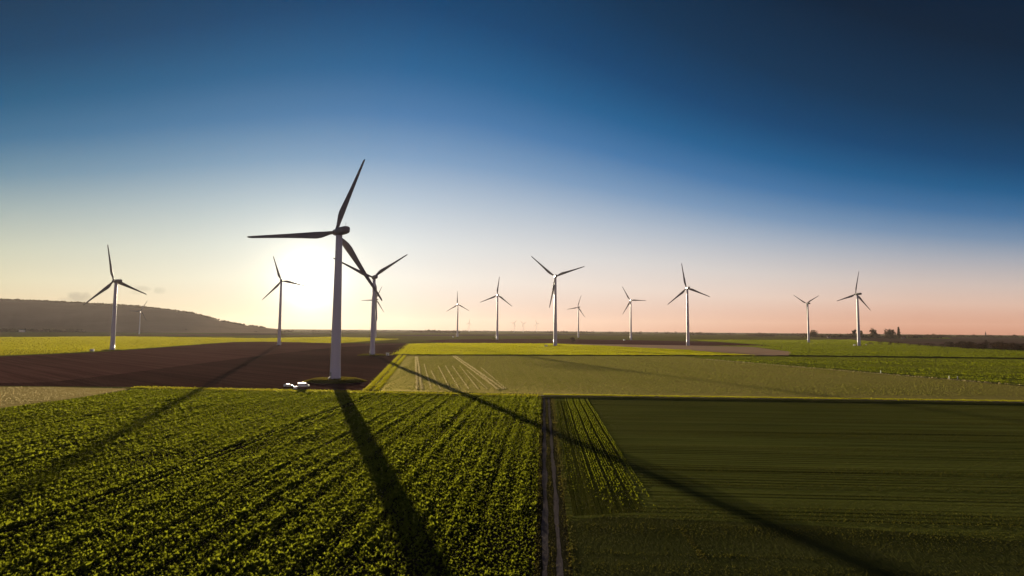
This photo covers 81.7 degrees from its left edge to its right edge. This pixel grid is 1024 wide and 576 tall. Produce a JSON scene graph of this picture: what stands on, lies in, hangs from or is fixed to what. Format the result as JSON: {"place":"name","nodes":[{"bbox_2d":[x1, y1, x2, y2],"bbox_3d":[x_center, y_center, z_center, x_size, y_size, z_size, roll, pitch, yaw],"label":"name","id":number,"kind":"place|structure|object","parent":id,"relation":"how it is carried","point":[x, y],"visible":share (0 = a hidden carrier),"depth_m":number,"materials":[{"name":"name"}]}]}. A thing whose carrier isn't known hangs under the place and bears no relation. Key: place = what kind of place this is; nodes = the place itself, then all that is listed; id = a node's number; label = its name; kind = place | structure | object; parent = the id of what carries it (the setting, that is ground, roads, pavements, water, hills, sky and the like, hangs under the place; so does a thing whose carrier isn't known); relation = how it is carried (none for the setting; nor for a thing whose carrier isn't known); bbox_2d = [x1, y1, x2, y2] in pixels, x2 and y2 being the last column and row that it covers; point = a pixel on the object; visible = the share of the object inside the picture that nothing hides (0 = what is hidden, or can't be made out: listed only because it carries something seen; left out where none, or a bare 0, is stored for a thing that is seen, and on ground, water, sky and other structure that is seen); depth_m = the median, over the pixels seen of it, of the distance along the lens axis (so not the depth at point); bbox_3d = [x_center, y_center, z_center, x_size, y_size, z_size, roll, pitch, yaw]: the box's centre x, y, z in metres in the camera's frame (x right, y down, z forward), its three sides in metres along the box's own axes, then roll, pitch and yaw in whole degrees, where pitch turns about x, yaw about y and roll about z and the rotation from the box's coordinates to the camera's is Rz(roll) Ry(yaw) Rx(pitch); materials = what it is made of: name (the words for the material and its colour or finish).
{"place":"outdoors","nodes":[
{"label":"outdoors","id":0,"kind":"place"},
{"bbox_2d":[0,386,128,407],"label":"stubble field","id":1,"kind":"structure","parent":0,"point":[42,392],"depth_m":237.18,"materials":[{"name":"beige plant"}]},
{"bbox_2d":[0,300,277,332],"bbox_3d":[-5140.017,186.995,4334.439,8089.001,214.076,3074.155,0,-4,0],"label":"hill","id":2,"kind":"structure","parent":0,"point":[38,315],"depth_m":3621.05,"materials":[{"name":"plant"}]},
{"bbox_2d":[0,298,264,327],"bbox_3d":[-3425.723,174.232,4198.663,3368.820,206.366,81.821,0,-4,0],"label":"hill woods","id":3,"kind":"object","parent":2,"relation":"on","point":[94,303],"visible":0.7,"depth_m":4187.97,"materials":[{"name":"green plant"}]},
{"bbox_2d":[94,333,300,335],"bbox_3d":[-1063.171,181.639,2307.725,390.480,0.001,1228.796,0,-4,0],"label":"mauve field","id":4,"kind":"structure","parent":0,"point":[201,334],"depth_m":2208.96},
{"bbox_2d":[0,336,395,355],"bbox_3d":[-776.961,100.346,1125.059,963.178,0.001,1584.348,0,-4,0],"label":"green field","id":5,"kind":"structure","parent":0,"point":[131,343],"depth_m":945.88,"materials":[{"name":"green plant"}]},
{"bbox_2d":[0,344,405,388],"bbox_3d":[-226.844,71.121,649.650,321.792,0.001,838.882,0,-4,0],"label":"fresh ploughed field","id":6,"kind":"structure","parent":0,"point":[279,370],"depth_m":353.47,"materials":[{"name":"soil"}]},
{"bbox_2d":[298,383,309,387],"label":"parked van","id":7,"kind":"object","parent":6,"relation":"on","point":[303,385],"visible":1,"depth_m":269.51,"materials":[{"name":"white paint"}]},
{"bbox_2d":[305,377,362,382],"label":"mound","id":8,"kind":"object","parent":6,"relation":"on","point":[335,381],"visible":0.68,"depth_m":294.44,"materials":[{"name":"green plant"}]},
{"bbox_2d":[247,159,381,378],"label":"wind turbine","id":9,"kind":"object","parent":8,"relation":"on","point":[338,231],"visible":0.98,"depth_m":305.08,"materials":[{"name":"paint"}]},
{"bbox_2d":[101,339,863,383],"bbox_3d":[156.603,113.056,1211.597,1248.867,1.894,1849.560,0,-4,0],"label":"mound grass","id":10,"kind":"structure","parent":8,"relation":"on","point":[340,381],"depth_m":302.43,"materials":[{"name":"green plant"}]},
{"bbox_2d":[0,342,408,389],"bbox_3d":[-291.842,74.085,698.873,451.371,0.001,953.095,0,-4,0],"label":"ploughed field","id":11,"kind":"structure","parent":0,"point":[39,368],"depth_m":487.36,"materials":[{"name":"soil"}]},
{"bbox_2d":[262,256,307,344],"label":"wind turbine","id":12,"kind":"object","parent":11,"relation":"on","point":[280,312],"visible":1,"depth_m":949.72,"materials":[{"name":"paint"}]},
{"bbox_2d":[0,389,540,575],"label":"beet field soil","id":13,"kind":"structure","parent":0,"point":[386,570],"depth_m":83.88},
{"bbox_2d":[125,385,541,396],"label":"grass bank","id":14,"kind":"structure","parent":0,"point":[235,389],"depth_m":251.71,"materials":[{"name":"green plant"}]},
{"bbox_2d":[363,343,414,390],"bbox_3d":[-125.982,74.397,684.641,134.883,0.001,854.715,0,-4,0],"label":"grass verge","id":15,"kind":"object","parent":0,"point":[387,372],"depth_m":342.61,"materials":[{"name":"green plant"}]},
{"bbox_2d":[371,355,401,389],"bbox_3d":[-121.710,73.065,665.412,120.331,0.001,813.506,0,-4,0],"label":"wheel track","id":16,"kind":"structure","parent":15,"relation":"on","point":[384,375],"depth_m":335.29,"materials":[{"name":"green plant"}]},
{"bbox_2d":[373,344,413,389],"bbox_3d":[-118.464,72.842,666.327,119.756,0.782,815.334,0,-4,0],"label":"verge grass","id":17,"kind":"structure","parent":15,"relation":"on","point":[387,376],"depth_m":363.12,"materials":[{"name":"green plant"}]},
{"bbox_2d":[414,356,418,388],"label":"dry grass","id":18,"kind":"structure","parent":0,"point":[416,376],"depth_m":349.75,"materials":[{"name":"beige plant"}]},
{"bbox_2d":[417,357,423,388],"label":"dry grass","id":19,"kind":"structure","parent":0,"point":[420,379],"depth_m":338.05,"materials":[{"name":"beige plant"}]},
{"bbox_2d":[453,356,499,388],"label":"dry grass","id":20,"kind":"structure","parent":0,"point":[470,368],"depth_m":368.04,"materials":[{"name":"beige plant"}]},
{"bbox_2d":[456,356,503,388],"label":"dry grass","id":21,"kind":"structure","parent":0,"point":[482,374],"depth_m":347.04,"materials":[{"name":"beige plant"}]},
{"bbox_2d":[0,329,1023,394],"bbox_3d":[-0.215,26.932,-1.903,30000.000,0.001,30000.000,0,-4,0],"label":"ground","id":22,"kind":"structure","parent":0,"point":[47,334],"depth_m":2263.90,"materials":[{"name":"green plant"}]},
{"bbox_2d":[137,302,146,333],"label":"wind turbine","id":23,"kind":"object","parent":22,"relation":"on","point":[140,317],"visible":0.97,"depth_m":2223.49,"materials":[{"name":"paint"}]},
{"bbox_2d":[0,389,541,575],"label":"leafy crop","id":24,"kind":"object","parent":22,"relation":"on","point":[61,434],"visible":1,"depth_m":105.95,"materials":[{"name":"green plant"}]},
{"bbox_2d":[0,327,1023,337],"bbox_3d":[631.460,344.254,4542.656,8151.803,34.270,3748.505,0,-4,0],"label":"distant woods","id":25,"kind":"object","parent":22,"relation":"on","point":[850,335],"visible":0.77,"depth_m":3980.63,"materials":[{"name":"green plant"}]},
{"bbox_2d":[944,340,1023,350],"bbox_3d":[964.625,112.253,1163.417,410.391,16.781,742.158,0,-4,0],"label":"dark copse","id":26,"kind":"object","parent":22,"relation":"on","point":[997,345],"visible":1,"depth_m":1055.52,"materials":[{"name":"green plant"}]},
{"bbox_2d":[0,0,1023,334],"label":"sky","id":27,"kind":"structure","parent":0,"point":[776,152],"materials":[{"name":"blue"}]},
{"bbox_2d":[393,334,685,335],"bbox_3d":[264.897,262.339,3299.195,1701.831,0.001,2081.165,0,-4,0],"label":"mauve field","id":28,"kind":"structure","parent":0,"point":[506,335],"depth_m":3199.93,"materials":[{"name":"brown soil"}]},
{"bbox_2d":[532,397,580,575],"bbox_3d":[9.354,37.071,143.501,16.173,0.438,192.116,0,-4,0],"label":"verge grass","id":29,"kind":"structure","parent":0,"point":[558,448],"depth_m":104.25,"materials":[{"name":"green plant"}]},
{"bbox_2d":[541,398,548,575],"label":"track rut","id":30,"kind":"structure","parent":29,"relation":"on","point":[544,529],"depth_m":88.29,"materials":[{"name":"brown soil"}]},
{"bbox_2d":[548,398,563,575],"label":"track rut","id":31,"kind":"structure","parent":29,"relation":"on","point":[559,564],"depth_m":89.80,"materials":[{"name":"soil"}]},
{"bbox_2d":[390,343,747,354],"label":"bright green field","id":32,"kind":"structure","parent":0,"point":[579,349],"depth_m":770.63,"materials":[{"name":"green plant"}]},
{"bbox_2d":[394,354,799,355],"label":"field bank","id":33,"kind":"structure","parent":0,"point":[606,355],"depth_m":637.37,"materials":[{"name":"green plant"}]},
{"bbox_2d":[429,339,769,345],"bbox_3d":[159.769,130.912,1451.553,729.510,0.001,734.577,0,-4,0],"label":"brown field","id":34,"kind":"structure","parent":0,"point":[592,341],"depth_m":1363.27,"materials":[{"name":"soil"}]},
{"bbox_2d":[557,401,644,515],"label":"field headland","id":35,"kind":"structure","parent":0,"point":[582,502],"depth_m":113.42,"materials":[{"name":"green plant"}]},
{"bbox_2d":[554,398,655,508],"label":"headland wheat","id":36,"kind":"object","parent":35,"relation":"on","point":[594,440],"visible":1,"depth_m":132.98,"materials":[{"name":"green plant"}]},
{"bbox_2d":[418,343,790,354],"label":"pinkish field","id":37,"kind":"structure","parent":0,"point":[744,350],"depth_m":927.69,"materials":[{"name":"soil"}]},
{"bbox_2d":[668,263,709,344],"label":"wind turbine","id":38,"kind":"object","parent":37,"relation":"on","point":[687,318],"visible":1,"depth_m":1132.89,"materials":[{"name":"paint"}]},
{"bbox_2d":[198,332,1023,342],"bbox_3d":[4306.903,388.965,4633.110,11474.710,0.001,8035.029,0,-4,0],"label":"olive field","id":39,"kind":"structure","parent":0,"point":[651,336],"depth_m":2293.35,"materials":[{"name":"green plant"}]},
{"bbox_2d":[361,287,383,336],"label":"wind turbine","id":40,"kind":"object","parent":39,"relation":"on","point":[375,315],"visible":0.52,"depth_m":1898.57,"materials":[{"name":"paint"}]},
{"bbox_2d":[570,297,584,336],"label":"wind turbine","id":41,"kind":"object","parent":39,"relation":"on","point":[578,316],"visible":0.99,"depth_m":2270.75,"materials":[{"name":"paint"}]},
{"bbox_2d":[623,288,645,339],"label":"wind turbine","id":42,"kind":"object","parent":39,"relation":"on","point":[631,314],"visible":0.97,"depth_m":1743.97,"materials":[{"name":"paint"}]},
{"bbox_2d":[810,330,817,336],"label":"tree","id":43,"kind":"object","parent":39,"relation":"on","point":[813,333],"visible":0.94,"depth_m":3077.24,"materials":[{"name":"green plant"}]},
{"bbox_2d":[363,355,1023,400],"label":"beige field","id":44,"kind":"structure","parent":0,"point":[409,358],"depth_m":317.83,"materials":[{"name":"plant"}]},
{"bbox_2d":[705,359,993,383],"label":"wheel track","id":45,"kind":"structure","parent":44,"relation":"on","point":[862,372],"depth_m":392.34,"materials":[{"name":"green plant"}]},
{"bbox_2d":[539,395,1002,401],"bbox_3d":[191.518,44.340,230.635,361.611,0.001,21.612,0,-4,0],"label":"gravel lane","id":46,"kind":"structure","parent":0,"point":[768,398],"depth_m":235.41,"materials":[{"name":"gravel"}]},
{"bbox_2d":[542,393,1023,403],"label":"grass bank","id":47,"kind":"structure","parent":0,"point":[726,398],"depth_m":233.39,"materials":[{"name":"green plant"}]},
{"bbox_2d":[552,398,1023,575],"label":"wheat field","id":48,"kind":"structure","parent":0,"point":[709,455],"depth_m":122.80,"materials":[{"name":"green plant"}]},
{"bbox_2d":[569,515,1023,575],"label":"rough grass corner","id":49,"kind":"object","parent":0,"point":[792,549],"visible":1,"depth_m":72.93,"materials":[{"name":"green plant"}]},
{"bbox_2d":[680,527,708,562],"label":"dry grass","id":50,"kind":"structure","parent":49,"relation":"on","point":[693,546],"depth_m":75.71,"materials":[{"name":"plant"}]},
{"bbox_2d":[686,356,1023,384],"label":"green field","id":51,"kind":"structure","parent":0,"point":[864,364],"depth_m":495.96,"materials":[{"name":"green plant"}]},
{"bbox_2d":[696,339,1023,357],"bbox_3d":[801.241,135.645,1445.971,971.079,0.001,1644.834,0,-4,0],"label":"green field","id":52,"kind":"structure","parent":0,"point":[875,350],"depth_m":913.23,"materials":[{"name":"green plant"}]},
{"bbox_2d":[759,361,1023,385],"bbox_3d":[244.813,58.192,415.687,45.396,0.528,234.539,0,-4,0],"label":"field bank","id":53,"kind":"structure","parent":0,"point":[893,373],"depth_m":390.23,"materials":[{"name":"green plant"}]},
{"bbox_2d":[800,355,1023,358],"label":"field bank","id":54,"kind":"structure","parent":0,"point":[912,356],"depth_m":654.73,"materials":[{"name":"green plant"}]},
{"bbox_2d":[829,337,1023,348],"bbox_3d":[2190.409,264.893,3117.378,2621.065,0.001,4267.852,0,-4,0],"label":"field","id":55,"kind":"structure","parent":0,"point":[937,342],"depth_m":2292.52,"materials":[{"name":"green plant"}]},
{"bbox_2d":[869,328,879,337],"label":"tree","id":56,"kind":"object","parent":55,"relation":"on","point":[874,333],"visible":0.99,"depth_m":2979.81,"materials":[{"name":"green plant"}]},
{"bbox_2d":[884,329,895,337],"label":"tree","id":57,"kind":"object","parent":55,"relation":"on","point":[890,332],"visible":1,"depth_m":2990.53,"materials":[{"name":"green plant"}]},
{"bbox_2d":[897,326,900,337],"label":"poplar tree","id":58,"kind":"object","parent":55,"relation":"on","point":[898,333],"visible":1,"depth_m":2990.36,"materials":[{"name":"green plant"}]},
{"bbox_2d":[907,337,950,338],"bbox_3d":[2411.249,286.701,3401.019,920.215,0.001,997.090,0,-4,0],"label":"green field","id":59,"kind":"structure","parent":0,"point":[935,338],"depth_m":3052.80,"materials":[{"name":"green plant"}]},
{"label":"mound","id":60,"kind":"structure","parent":0,"visible":0},
{"bbox_2d":[83,245,146,349],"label":"wind turbine","id":61,"kind":"object","parent":60,"relation":"on","point":[113,323],"visible":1,"depth_m":676.66,"materials":[{"name":"paint"}]},
{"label":"mound","id":62,"kind":"structure","parent":0,"visible":0},
{"bbox_2d":[333,254,407,354],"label":"wind turbine","id":63,"kind":"object","parent":62,"relation":"on","point":[373,310],"visible":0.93,"depth_m":601.42,"materials":[{"name":"paint"}]},
{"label":"mound","id":64,"kind":"structure","parent":0,"visible":0},
{"bbox_2d":[449,292,468,336],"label":"wind turbine","id":65,"kind":"object","parent":64,"relation":"on","point":[457,312],"visible":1,"depth_m":2126.01,"materials":[{"name":"paint"}]},
{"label":"mound","id":66,"kind":"structure","parent":0,"visible":0},
{"bbox_2d":[482,276,509,339],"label":"wind turbine","id":67,"kind":"object","parent":66,"relation":"on","point":[497,295],"visible":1,"depth_m":1563.61,"materials":[{"name":"paint"}]},
{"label":"mound","id":68,"kind":"structure","parent":0,"visible":0},
{"bbox_2d":[531,256,584,345],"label":"wind turbine","id":69,"kind":"object","parent":68,"relation":"on","point":[554,289],"visible":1,"depth_m":1012.84,"materials":[{"name":"paint"}]},
{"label":"mound","id":70,"kind":"structure","parent":0,"visible":0},
{"bbox_2d":[795,296,817,341],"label":"wind turbine","id":71,"kind":"object","parent":70,"relation":"on","point":[808,331],"visible":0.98,"depth_m":1538.99,"materials":[{"name":"paint"}]},
{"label":"mound","id":72,"kind":"structure","parent":0,"visible":0},
{"bbox_2d":[837,272,870,345],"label":"wind turbine","id":73,"kind":"object","parent":72,"relation":"on","point":[858,326],"visible":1,"depth_m":1206.60,"materials":[{"name":"paint"}]}
]}

